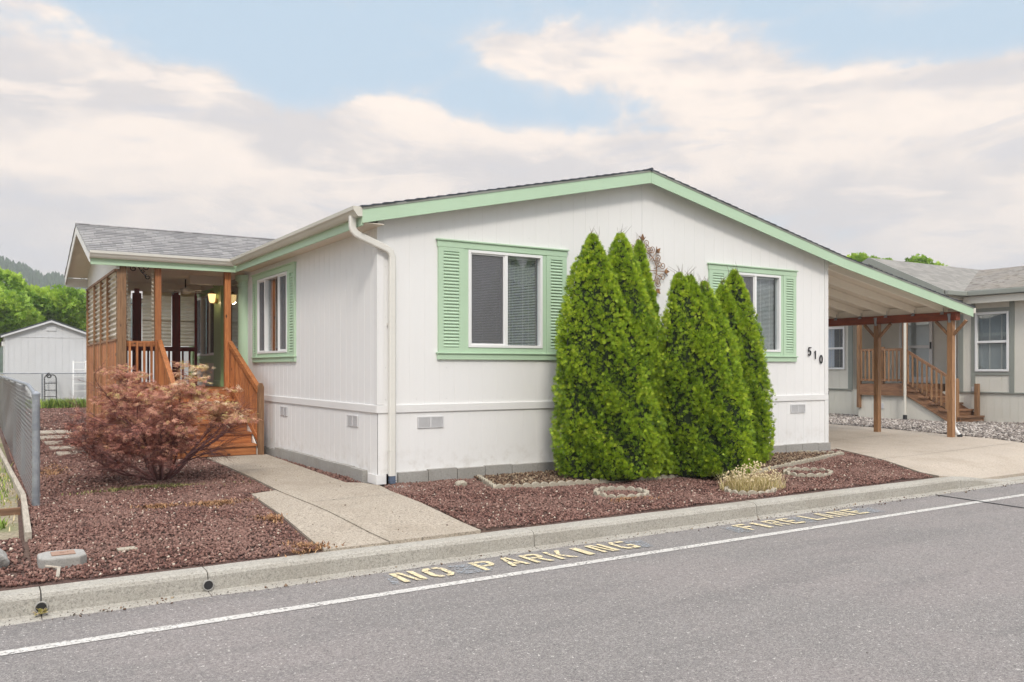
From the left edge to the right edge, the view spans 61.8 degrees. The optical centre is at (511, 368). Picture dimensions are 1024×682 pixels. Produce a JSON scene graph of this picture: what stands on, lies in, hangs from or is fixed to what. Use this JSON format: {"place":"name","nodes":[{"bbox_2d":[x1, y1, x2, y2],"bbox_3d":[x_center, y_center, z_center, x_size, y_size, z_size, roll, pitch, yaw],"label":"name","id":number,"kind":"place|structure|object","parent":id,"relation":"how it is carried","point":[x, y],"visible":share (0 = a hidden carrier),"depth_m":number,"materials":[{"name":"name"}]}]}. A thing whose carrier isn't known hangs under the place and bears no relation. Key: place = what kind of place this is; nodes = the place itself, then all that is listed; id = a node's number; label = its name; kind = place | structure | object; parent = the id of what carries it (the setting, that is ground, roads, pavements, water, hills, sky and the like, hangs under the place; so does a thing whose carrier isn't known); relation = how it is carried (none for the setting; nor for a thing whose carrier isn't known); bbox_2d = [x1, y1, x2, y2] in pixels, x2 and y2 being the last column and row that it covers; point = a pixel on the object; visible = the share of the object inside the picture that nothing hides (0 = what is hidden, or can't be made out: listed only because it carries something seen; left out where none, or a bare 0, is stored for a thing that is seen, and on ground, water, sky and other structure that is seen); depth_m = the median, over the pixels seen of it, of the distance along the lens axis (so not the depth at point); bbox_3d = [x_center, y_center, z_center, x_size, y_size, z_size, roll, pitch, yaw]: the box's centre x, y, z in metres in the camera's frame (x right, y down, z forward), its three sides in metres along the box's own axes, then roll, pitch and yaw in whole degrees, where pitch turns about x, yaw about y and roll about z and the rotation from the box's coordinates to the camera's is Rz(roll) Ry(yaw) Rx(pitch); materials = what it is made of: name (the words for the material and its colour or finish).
{"place":"outdoors","nodes":[
{"label":"outdoors","id":0,"kind":"place"},
{"bbox_2d":[0,438,18,539],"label":"neighbour lot","id":1,"kind":"structure","parent":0,"point":[5,533],"depth_m":8.60,"materials":[{"name":"plant"}]},
{"bbox_2d":[0,517,7,529],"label":"weeds","id":2,"kind":"object","parent":1,"relation":"on","point":[3,523],"visible":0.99,"depth_m":7.44,"materials":[{"name":"green plant"}]},
{"bbox_2d":[0,460,13,505],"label":"weeds","id":3,"kind":"object","parent":1,"relation":"on","point":[3,486],"visible":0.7,"depth_m":10.02,"materials":[{"name":"green plant"}]},
{"bbox_2d":[0,473,19,530],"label":"weeds","id":4,"kind":"object","parent":1,"relation":"on","point":[8,500],"visible":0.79,"depth_m":8.93,"materials":[{"name":"green plant"}]},
{"bbox_2d":[0,507,20,515],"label":"timber edging","id":5,"kind":"object","parent":1,"relation":"on","point":[8,511],"visible":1,"depth_m":8.08,"materials":[{"name":"brown wood"}]},
{"bbox_2d":[131,326,131,371],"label":"outbuilding","id":6,"kind":"structure","parent":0,"point":[131,351],"depth_m":34.42,"materials":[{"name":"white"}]},
{"bbox_2d":[0,374,933,590],"bbox_3d":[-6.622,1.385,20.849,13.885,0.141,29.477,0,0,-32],"label":"lava rock","id":7,"kind":"object","parent":0,"point":[83,509],"visible":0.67,"depth_m":8.76,"materials":[{"name":"brown gravel"}]},
{"bbox_2d":[0,549,9,567],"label":"garden rock","id":8,"kind":"object","parent":7,"relation":"on","point":[4,561],"visible":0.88,"depth_m":6.05,"materials":[{"name":"stone"}]},
{"bbox_2d":[0,448,25,499],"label":"timber edging","id":9,"kind":"object","parent":7,"relation":"on","point":[18,488],"visible":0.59,"depth_m":10.52,"materials":[{"name":"beige wood"}]},
{"bbox_2d":[0,266,40,346],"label":"deciduous tree","id":10,"kind":"object","parent":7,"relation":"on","point":[13,297],"visible":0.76,"depth_m":42.60,"materials":[{"name":"green plant"}]},
{"bbox_2d":[0,375,40,505],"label":"chain link fence","id":11,"kind":"object","parent":7,"relation":"on","point":[11,429],"visible":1,"depth_m":10.12,"materials":[{"name":"silver metal"}]},
{"bbox_2d":[21,494,31,541],"bbox_3d":[-4.504,1.355,7.922,0.050,0.080,2.401,0,0,-31],"label":"timber edging","id":12,"kind":"object","parent":7,"relation":"on","point":[26,522],"visible":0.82,"depth_m":7.46,"materials":[{"name":"grey wood"}]},
{"bbox_2d":[5,462,70,482],"bbox_3d":[-6.174,1.355,11.238,0.848,0.035,2.803,0,0,-32],"label":"moss patch","id":13,"kind":"object","parent":7,"relation":"on","point":[51,471],"visible":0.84,"depth_m":11.26,"materials":[{"name":"brown gravel"}]},
{"bbox_2d":[20,397,85,408],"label":"weeds","id":14,"kind":"object","parent":7,"relation":"on","point":[50,403],"visible":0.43,"depth_m":29.66,"materials":[{"name":"green plant"}]},
{"bbox_2d":[45,565,60,577],"bbox_3d":[-3.163,1.406,5.949,0.085,0.040,0.294,0,0,-42],"label":"wooden stake","id":15,"kind":"object","parent":7,"relation":"on","point":[58,571],"visible":1,"depth_m":5.98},
{"bbox_2d":[44,440,62,444],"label":"stepping slab","id":16,"kind":"structure","parent":7,"relation":"on","point":[49,442],"depth_m":15.56,"materials":[{"name":"beige concrete"}]},
{"bbox_2d":[40,435,68,440],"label":"stepping slab","id":17,"kind":"structure","parent":7,"relation":"on","point":[47,437],"depth_m":16.68,"materials":[{"name":"beige concrete"}]},
{"bbox_2d":[40,430,70,434],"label":"stepping slab","id":18,"kind":"structure","parent":7,"relation":"on","point":[46,432],"depth_m":18.04,"materials":[{"name":"beige concrete"}]},
{"bbox_2d":[37,549,86,569],"bbox_3d":[-3.282,1.394,6.239,0.310,0.112,0.309,0,0,-32],"label":"meter box","id":19,"kind":"object","parent":7,"relation":"on","point":[64,558],"visible":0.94,"depth_m":6.14,"materials":[{"name":"concrete"}]},
{"bbox_2d":[49,445,76,449],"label":"stepping slab","id":20,"kind":"structure","parent":7,"relation":"on","point":[53,447],"depth_m":14.57,"materials":[{"name":"beige concrete"}]},
{"bbox_2d":[56,450,83,455],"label":"stepping slab","id":21,"kind":"structure","parent":7,"relation":"on","point":[58,453],"depth_m":13.70,"materials":[{"name":"beige concrete"}]},
{"bbox_2d":[117,546,137,550],"bbox_3d":[-2.993,1.402,6.655,0.140,0.016,0.090,0,0,-32],"label":"paver fragment","id":22,"kind":"object","parent":7,"relation":"on","point":[126,548],"visible":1,"depth_m":6.63,"materials":[{"name":"stone"}]},
{"bbox_2d":[42,346,264,480],"bbox_3d":[-4.356,0.568,10.492,2.357,1.754,3.025,0,0,13],"label":"japanese maple","id":23,"kind":"object","parent":7,"relation":"on","point":[172,430],"visible":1,"depth_m":9.98,"materials":[{"name":"red plant"}]},
{"bbox_2d":[61,480,250,495],"bbox_3d":[-3.981,1.355,10.019,2.328,0.035,0.602,0,0,-32],"label":"moss patch","id":24,"kind":"object","parent":7,"relation":"on","point":[141,487],"visible":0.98,"depth_m":9.79,"materials":[{"name":"green plant"}]},
{"bbox_2d":[130,502,181,510],"bbox_3d":[-3.453,1.355,8.458,0.568,0.035,0.392,0,0,-32],"label":"moss patch","id":25,"kind":"object","parent":7,"relation":"on","point":[157,506],"visible":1,"depth_m":8.46,"materials":[{"name":"brown plant"}]},
{"bbox_2d":[175,496,255,507],"bbox_3d":[-2.994,1.355,8.657,0.967,0.035,0.525,0,0,-32],"label":"moss patch","id":26,"kind":"object","parent":7,"relation":"on","point":[216,502],"visible":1,"depth_m":8.65,"materials":[{"name":"plant"}]},
{"bbox_2d":[247,510,296,531],"bbox_3d":[-2.119,1.372,7.742,0.426,0.062,0.984,0,0,-32],"label":"moss patch","id":27,"kind":"object","parent":7,"relation":"on","point":[271,517],"visible":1,"depth_m":7.82,"materials":[{"name":"brown plant"}]},
{"bbox_2d":[270,540,344,556],"bbox_3d":[-1.625,1.402,6.805,0.596,0.040,0.571,0,0,-32],"label":"moss patch","id":28,"kind":"object","parent":7,"relation":"on","point":[300,544],"visible":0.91,"depth_m":6.77,"materials":[{"name":"brown plant"}]},
{"bbox_2d":[252,490,388,551],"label":"walkway slab","id":29,"kind":"structure","parent":7,"relation":"on","point":[308,521],"depth_m":7.64,"materials":[{"name":"beige concrete"}]},
{"bbox_2d":[207,454,480,543],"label":"walkway","id":30,"kind":"structure","parent":7,"relation":"on","point":[416,521],"depth_m":8.78,"materials":[{"name":"beige concrete"}]},
{"bbox_2d":[455,480,466,485],"bbox_3d":[-0.597,1.356,9.989,0.147,0.101,0.116,0,0,-32],"label":"garden rock","id":31,"kind":"object","parent":7,"relation":"on","point":[461,482],"visible":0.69,"depth_m":9.95,"materials":[{"name":"stone"}]},
{"bbox_2d":[64,168,975,484],"bbox_3d":[-2.089,-0.673,20.063,14.776,4.326,18.019,0,0,-32],"label":"mobile home","id":32,"kind":"object","parent":7,"relation":"on","point":[406,340],"visible":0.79,"depth_m":12.09,"materials":[{"name":"white"}]},
{"bbox_2d":[130,267,149,278],"bbox_3d":[-6.109,-1.614,14.053,0.306,0.286,0.016,0,0,-32],"label":"iron scroll","id":33,"kind":"object","parent":32,"relation":"hanging from","point":[141,271],"visible":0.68,"depth_m":14.07,"materials":[{"name":"black metal"}]},
{"bbox_2d":[168,279,201,293],"bbox_3d":[-6.397,-1.605,16.762,0.658,0.290,0.658,0,0,-16],"label":"ceiling fan","id":34,"kind":"object","parent":32,"relation":"hanging from","point":[184,290],"visible":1,"depth_m":16.70,"materials":[{"name":"black plastic"}]},
{"bbox_2d":[193,288,213,362],"bbox_3d":[-5.973,-0.885,17.929,0.955,1.550,1.970,0,0,-32],"label":"window","id":35,"kind":"structure","parent":32,"relation":"in","point":[205,309],"depth_m":18.01,"materials":[{"name":"grey glass"}]},
{"bbox_2d":[208,290,217,303],"bbox_3d":[-5.795,-1.376,16.549,0.184,0.267,0.170,0,0,-32],"label":"wall lantern","id":36,"kind":"object","parent":32,"relation":"attached to","point":[211,295],"depth_m":16.51,"materials":[{"name":"glass"}]},
{"bbox_2d":[231,279,237,349],"bbox_3d":[-5.076,-0.660,15.819,0.100,1.980,1.320,0,0,-32],"label":"door","id":37,"kind":"structure","parent":32,"relation":"in","point":[234,289],"depth_m":16.08,"materials":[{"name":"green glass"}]},
{"bbox_2d":[251,261,296,362],"bbox_3d":[-3.440,-0.863,13.875,0.955,1.535,2.330,0,0,-32],"label":"window","id":38,"kind":"structure","parent":32,"relation":"in","point":[282,279],"depth_m":14.00,"materials":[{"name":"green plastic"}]},
{"bbox_2d":[436,238,568,359],"bbox_3d":[-0.323,-0.875,11.392,1.990,1.530,0.955,0,0,-32],"label":"window","id":39,"kind":"structure","parent":32,"relation":"in","point":[480,283],"depth_m":11.06,"materials":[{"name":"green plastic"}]},
{"bbox_2d":[632,234,668,293],"bbox_3d":[1.862,-1.410,12.208,1.020,1.020,0.020,0,0,-32],"label":"wall medallion","id":40,"kind":"object","parent":32,"relation":"attached to","point":[665,271],"depth_m":12.35,"materials":[{"name":"metal"}]},
{"bbox_2d":[707,262,798,361],"bbox_3d":[3.569,-0.875,13.825,2.010,1.530,0.955,0,0,-32],"label":"window","id":41,"kind":"structure","parent":32,"relation":"in","point":[778,286],"depth_m":13.77,"materials":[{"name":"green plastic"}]},
{"bbox_2d":[593,486,648,498],"bbox_3d":[1.221,1.397,9.554,0.660,0.112,0.562,0,0,-32],"label":"edging ring","id":42,"kind":"object","parent":7,"relation":"on","point":[596,491],"visible":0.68,"depth_m":9.56,"materials":[{"name":"stone"}]},
{"bbox_2d":[585,495,664,503],"bbox_3d":[1.175,1.393,9.126,1.022,0.042,0.315,0,0,-32],"label":"moss patch","id":43,"kind":"object","parent":7,"relation":"on","point":[631,498],"visible":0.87,"depth_m":9.15,"materials":[{"name":"brown plant"}]},
{"bbox_2d":[474,451,835,485],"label":"bark chips","id":44,"kind":"object","parent":7,"relation":"on","point":[514,478],"visible":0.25,"depth_m":10.83,"materials":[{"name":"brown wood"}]},
{"bbox_2d":[548,225,674,480],"bbox_3d":[1.232,-0.237,10.675,1.615,3.175,1.321,0,0,-32],"label":"arborvitae","id":45,"kind":"object","parent":44,"relation":"on","point":[609,371],"visible":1,"depth_m":10.34,"materials":[{"name":"green plant"}]},
{"bbox_2d":[632,234,665,432],"bbox_3d":[1.810,-0.257,11.606,0.922,3.218,0.943,0,0,-32],"label":"arborvitae","id":46,"kind":"object","parent":44,"relation":"on","point":[639,250],"visible":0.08,"depth_m":11.56,"materials":[{"name":"green plant"}]},
{"bbox_2d":[656,264,760,477],"bbox_3d":[2.437,0.021,10.852,1.319,2.678,1.148,0,0,-32],"label":"arborvitae","id":47,"kind":"object","parent":44,"relation":"on","point":[707,411],"visible":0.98,"depth_m":10.59,"materials":[{"name":"green plant"}]},
{"bbox_2d":[714,262,777,463],"bbox_3d":[3.190,-0.079,12.197,1.149,2.859,0.938,0,0,-32],"label":"arborvitae","id":48,"kind":"object","parent":44,"relation":"on","point":[732,294],"visible":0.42,"depth_m":11.94,"materials":[{"name":"green plant"}]},
{"bbox_2d":[476,450,843,489],"bbox_3d":[2.528,1.370,11.721,6.773,0.112,1.434,0,0,-32],"label":"garden edging","id":49,"kind":"object","parent":7,"relation":"on","point":[487,482],"visible":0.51,"depth_m":10.30,"materials":[{"name":"concrete"}]},
{"bbox_2d":[724,486,776,495],"bbox_3d":[2.766,1.417,9.930,0.680,0.104,0.502,0,0,-32],"label":"edging ring","id":50,"kind":"object","parent":7,"relation":"on","point":[748,493],"visible":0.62,"depth_m":9.71,"materials":[{"name":"stone"}]},
{"bbox_2d":[714,458,791,491],"bbox_3d":[2.846,1.250,10.095,1.120,0.375,0.811,0,0,-32],"label":"grass tuft","id":51,"kind":"object","parent":7,"relation":"on","point":[754,482],"visible":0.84,"depth_m":9.97,"materials":[{"name":"beige plant"}]},
{"bbox_2d":[783,467,832,477],"bbox_3d":[3.933,1.392,11.366,0.760,0.117,0.542,0,0,-32],"label":"edging ring","id":52,"kind":"object","parent":7,"relation":"on","point":[789,469],"visible":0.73,"depth_m":11.21,"materials":[{"name":"stone"}]},
{"bbox_2d":[846,252,891,261],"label":"deciduous tree","id":53,"kind":"object","parent":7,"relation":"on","point":[860,257],"visible":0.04,"depth_m":45.77,"materials":[{"name":"green plant"}]},
{"bbox_2d":[904,253,947,265],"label":"deciduous tree","id":54,"kind":"object","parent":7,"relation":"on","point":[923,259],"visible":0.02,"depth_m":47.97,"materials":[{"name":"green plant"}]},
{"bbox_2d":[0,483,1023,681],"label":"road","id":55,"kind":"structure","parent":0,"point":[971,634],"depth_m":5.42,"materials":[{"name":"grey asphalt"}]},
{"bbox_2d":[0,587,41,626],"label":"curb","id":56,"kind":"structure","parent":55,"relation":"on","point":[18,604],"depth_m":5.44,"materials":[{"name":"concrete"}]},
{"bbox_2d":[33,601,47,614],"bbox_3d":[-3.016,1.535,5.473,0.093,0.080,0.110,0,0,-32],"label":"curb drain","id":57,"kind":"object","parent":56,"relation":"on","point":[40,607],"visible":1,"depth_m":5.49,"materials":[{"name":"black plastic"}]},
{"bbox_2d":[40,567,210,618],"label":"curb","id":58,"kind":"structure","parent":55,"relation":"on","point":[96,595],"depth_m":5.78,"materials":[{"name":"concrete"}]},
{"bbox_2d":[203,580,213,590],"bbox_3d":[-2.156,1.535,6.070,0.082,0.080,0.038,0,0,-32],"label":"curb drain","id":59,"kind":"object","parent":58,"relation":"in","point":[208,585],"visible":1,"depth_m":6.06,"materials":[{"name":"black plastic"}]},
{"bbox_2d":[203,528,539,595],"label":"curb","id":60,"kind":"structure","parent":55,"relation":"on","point":[239,577],"depth_m":6.71,"materials":[{"name":"concrete"}]},
{"bbox_2d":[390,567,453,581],"bbox_3d":[-0.682,1.580,6.580,0.451,0.001,0.308,0,0,-32],"label":"road lettering","id":61,"kind":"object","parent":55,"relation":"on","point":[416,574],"visible":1,"depth_m":6.56,"materials":[{"name":"yellow paint"}]},
{"bbox_2d":[0,494,1023,655],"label":"road line","id":62,"kind":"object","parent":55,"relation":"on","point":[84,640],"visible":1,"depth_m":6.14,"materials":[{"name":"white paint"}]},
{"bbox_2d":[3,481,1023,625],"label":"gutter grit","id":63,"kind":"object","parent":55,"relation":"on","point":[486,555],"visible":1,"depth_m":7.12,"materials":[{"name":"grey gravel"}]},
{"bbox_2d":[8,502,1021,675],"bbox_3d":[2.536,1.588,6.356,12.978,0.011,4.272,0,0,-32],"label":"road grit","id":64,"kind":"object","parent":55,"relation":"on","point":[667,627],"visible":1,"depth_m":5.79,"materials":[{"name":"grey gravel"}]},
{"bbox_2d":[72,483,1022,616],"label":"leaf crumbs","id":65,"kind":"object","parent":55,"relation":"on","point":[528,550],"visible":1,"depth_m":7.40,"materials":[{"name":"brown plant"}]},
{"bbox_2d":[469,541,640,569],"bbox_3d":[0.394,1.580,7.271,1.618,0.001,0.337,0,0,-32],"label":"road lettering","id":66,"kind":"object","parent":55,"relation":"on","point":[556,552],"visible":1,"depth_m":7.23,"materials":[{"name":"yellow paint"}]},
{"bbox_2d":[388,507,882,583],"bbox_3d":[1.593,1.583,8.033,6.044,0.001,0.338,0,0,-33],"label":"road patch","id":67,"kind":"object","parent":55,"relation":"on","point":[635,543],"visible":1,"depth_m":7.70,"materials":[{"name":"grey asphalt"}]},
{"bbox_2d":[525,501,763,549],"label":"curb","id":68,"kind":"structure","parent":55,"relation":"on","point":[593,531],"depth_m":8.27,"materials":[{"name":"concrete"}]},
{"bbox_2d":[732,518,803,529],"bbox_3d":[2.619,1.580,8.712,0.803,0.001,0.290,0,0,-32],"label":"road lettering","id":69,"kind":"object","parent":55,"relation":"on","point":[768,522],"visible":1,"depth_m":8.72,"materials":[{"name":"yellow paint"}]},
{"bbox_2d":[798,509,869,519],"bbox_3d":[3.487,1.580,9.278,0.883,0.001,0.294,0,0,-32],"label":"road lettering","id":70,"kind":"object","parent":55,"relation":"on","point":[840,513],"visible":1,"depth_m":9.32,"materials":[{"name":"yellow paint"}]},
{"bbox_2d":[746,477,967,518],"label":"curb","id":71,"kind":"structure","parent":55,"relation":"on","point":[789,505],"depth_m":10.05,"materials":[{"name":"concrete"}]},
{"bbox_2d":[935,494,1023,507],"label":"road crack","id":72,"kind":"object","parent":55,"relation":"on","point":[979,501],"visible":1,"depth_m":10.19,"materials":[{"name":"grey asphalt"}]},
{"bbox_2d":[950,476,1023,489],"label":"curb","id":73,"kind":"structure","parent":55,"relation":"on","point":[972,483],"depth_m":11.55,"materials":[{"name":"concrete"}]},
{"bbox_2d":[0,0,1023,297],"label":"sky","id":74,"kind":"structure","parent":0,"point":[894,129],"materials":[{"name":"white"}]},
{"bbox_2d":[829,424,1023,478],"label":"driveway","id":75,"kind":"structure","parent":0,"point":[1003,459],"depth_m":14.18,"materials":[{"name":"concrete"}]},
{"bbox_2d":[239,434,1017,500],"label":"pavement joints","id":76,"kind":"object","parent":75,"relation":"on","point":[836,440],"visible":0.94,"depth_m":13.19,"materials":[{"name":"grey concrete"}]},
{"bbox_2d":[829,413,1023,442],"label":"gravel","id":77,"kind":"structure","parent":0,"point":[1011,431],"depth_m":19.50,"materials":[{"name":"grey gravel"}]},
{"label":"back lot","id":78,"kind":"structure","parent":0,"visible":0},
{"bbox_2d":[0,319,85,401],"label":"storage shed","id":79,"kind":"structure","parent":78,"relation":"on","point":[51,346],"depth_m":33.47,"materials":[{"name":"white metal"}]},
{"bbox_2d":[0,283,85,329],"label":"deciduous tree","id":80,"kind":"object","parent":78,"relation":"on","point":[65,305],"visible":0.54,"depth_m":45.11,"materials":[{"name":"green plant"}]},
{"bbox_2d":[0,373,85,401],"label":"chain link fence","id":81,"kind":"object","parent":78,"relation":"on","point":[41,389],"visible":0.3,"depth_m":32.09,"materials":[{"name":"silver metal"}]},
{"bbox_2d":[44,374,56,400],"bbox_3d":[-17.891,0.786,33.175,0.444,1.116,0.263,0,0,-32],"label":"hand truck","id":82,"kind":"object","parent":78,"relation":"on","point":[51,390],"visible":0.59,"depth_m":33.19,"materials":[{"name":"grey metal"}]},
{"bbox_2d":[72,361,85,398],"bbox_3d":[-16.864,0.550,33.382,0.570,1.699,0.750,0,0,-32],"label":"stepladder","id":83,"kind":"object","parent":78,"relation":"on","point":[73,369],"visible":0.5,"depth_m":33.25,"materials":[{"name":"silver metal"}]},
{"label":"hills","id":84,"kind":"structure","parent":0,"visible":0},
{"bbox_2d":[0,256,131,372],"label":"forest","id":85,"kind":"object","parent":84,"relation":"on","point":[32,277],"visible":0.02,"depth_m":391.95,"materials":[{"name":"plant"}]},
{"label":"gravel bed","id":86,"kind":"structure","parent":0,"visible":0},
{"bbox_2d":[828,257,1023,422],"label":"neighbouring home","id":87,"kind":"object","parent":86,"relation":"on","point":[990,360],"visible":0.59,"depth_m":22.61,"materials":[{"name":"white plastic"}]},
{"bbox_2d":[828,327,844,368],"bbox_3d":[9.696,-0.610,26.364,0.450,1.360,1.690,0,0,-32],"label":"window","id":88,"kind":"structure","parent":87,"relation":"in","point":[838,333],"depth_m":26.13,"materials":[{"name":"white plastic"}]},
{"bbox_2d":[899,322,932,382],"bbox_3d":[11.762,-0.615,24.925,0.150,2.050,1.040,0,0,-32],"label":"door","id":89,"kind":"structure","parent":87,"relation":"in","point":[920,334],"depth_m":24.84,"materials":[{"name":"grey glass"}]},
{"bbox_2d":[975,311,1008,371],"bbox_3d":[12.435,-0.685,21.979,0.450,1.610,0.950,0,0,-32],"label":"window","id":90,"kind":"structure","parent":87,"relation":"in","point":[991,341],"depth_m":21.99,"materials":[{"name":"white plastic"}]}
]}

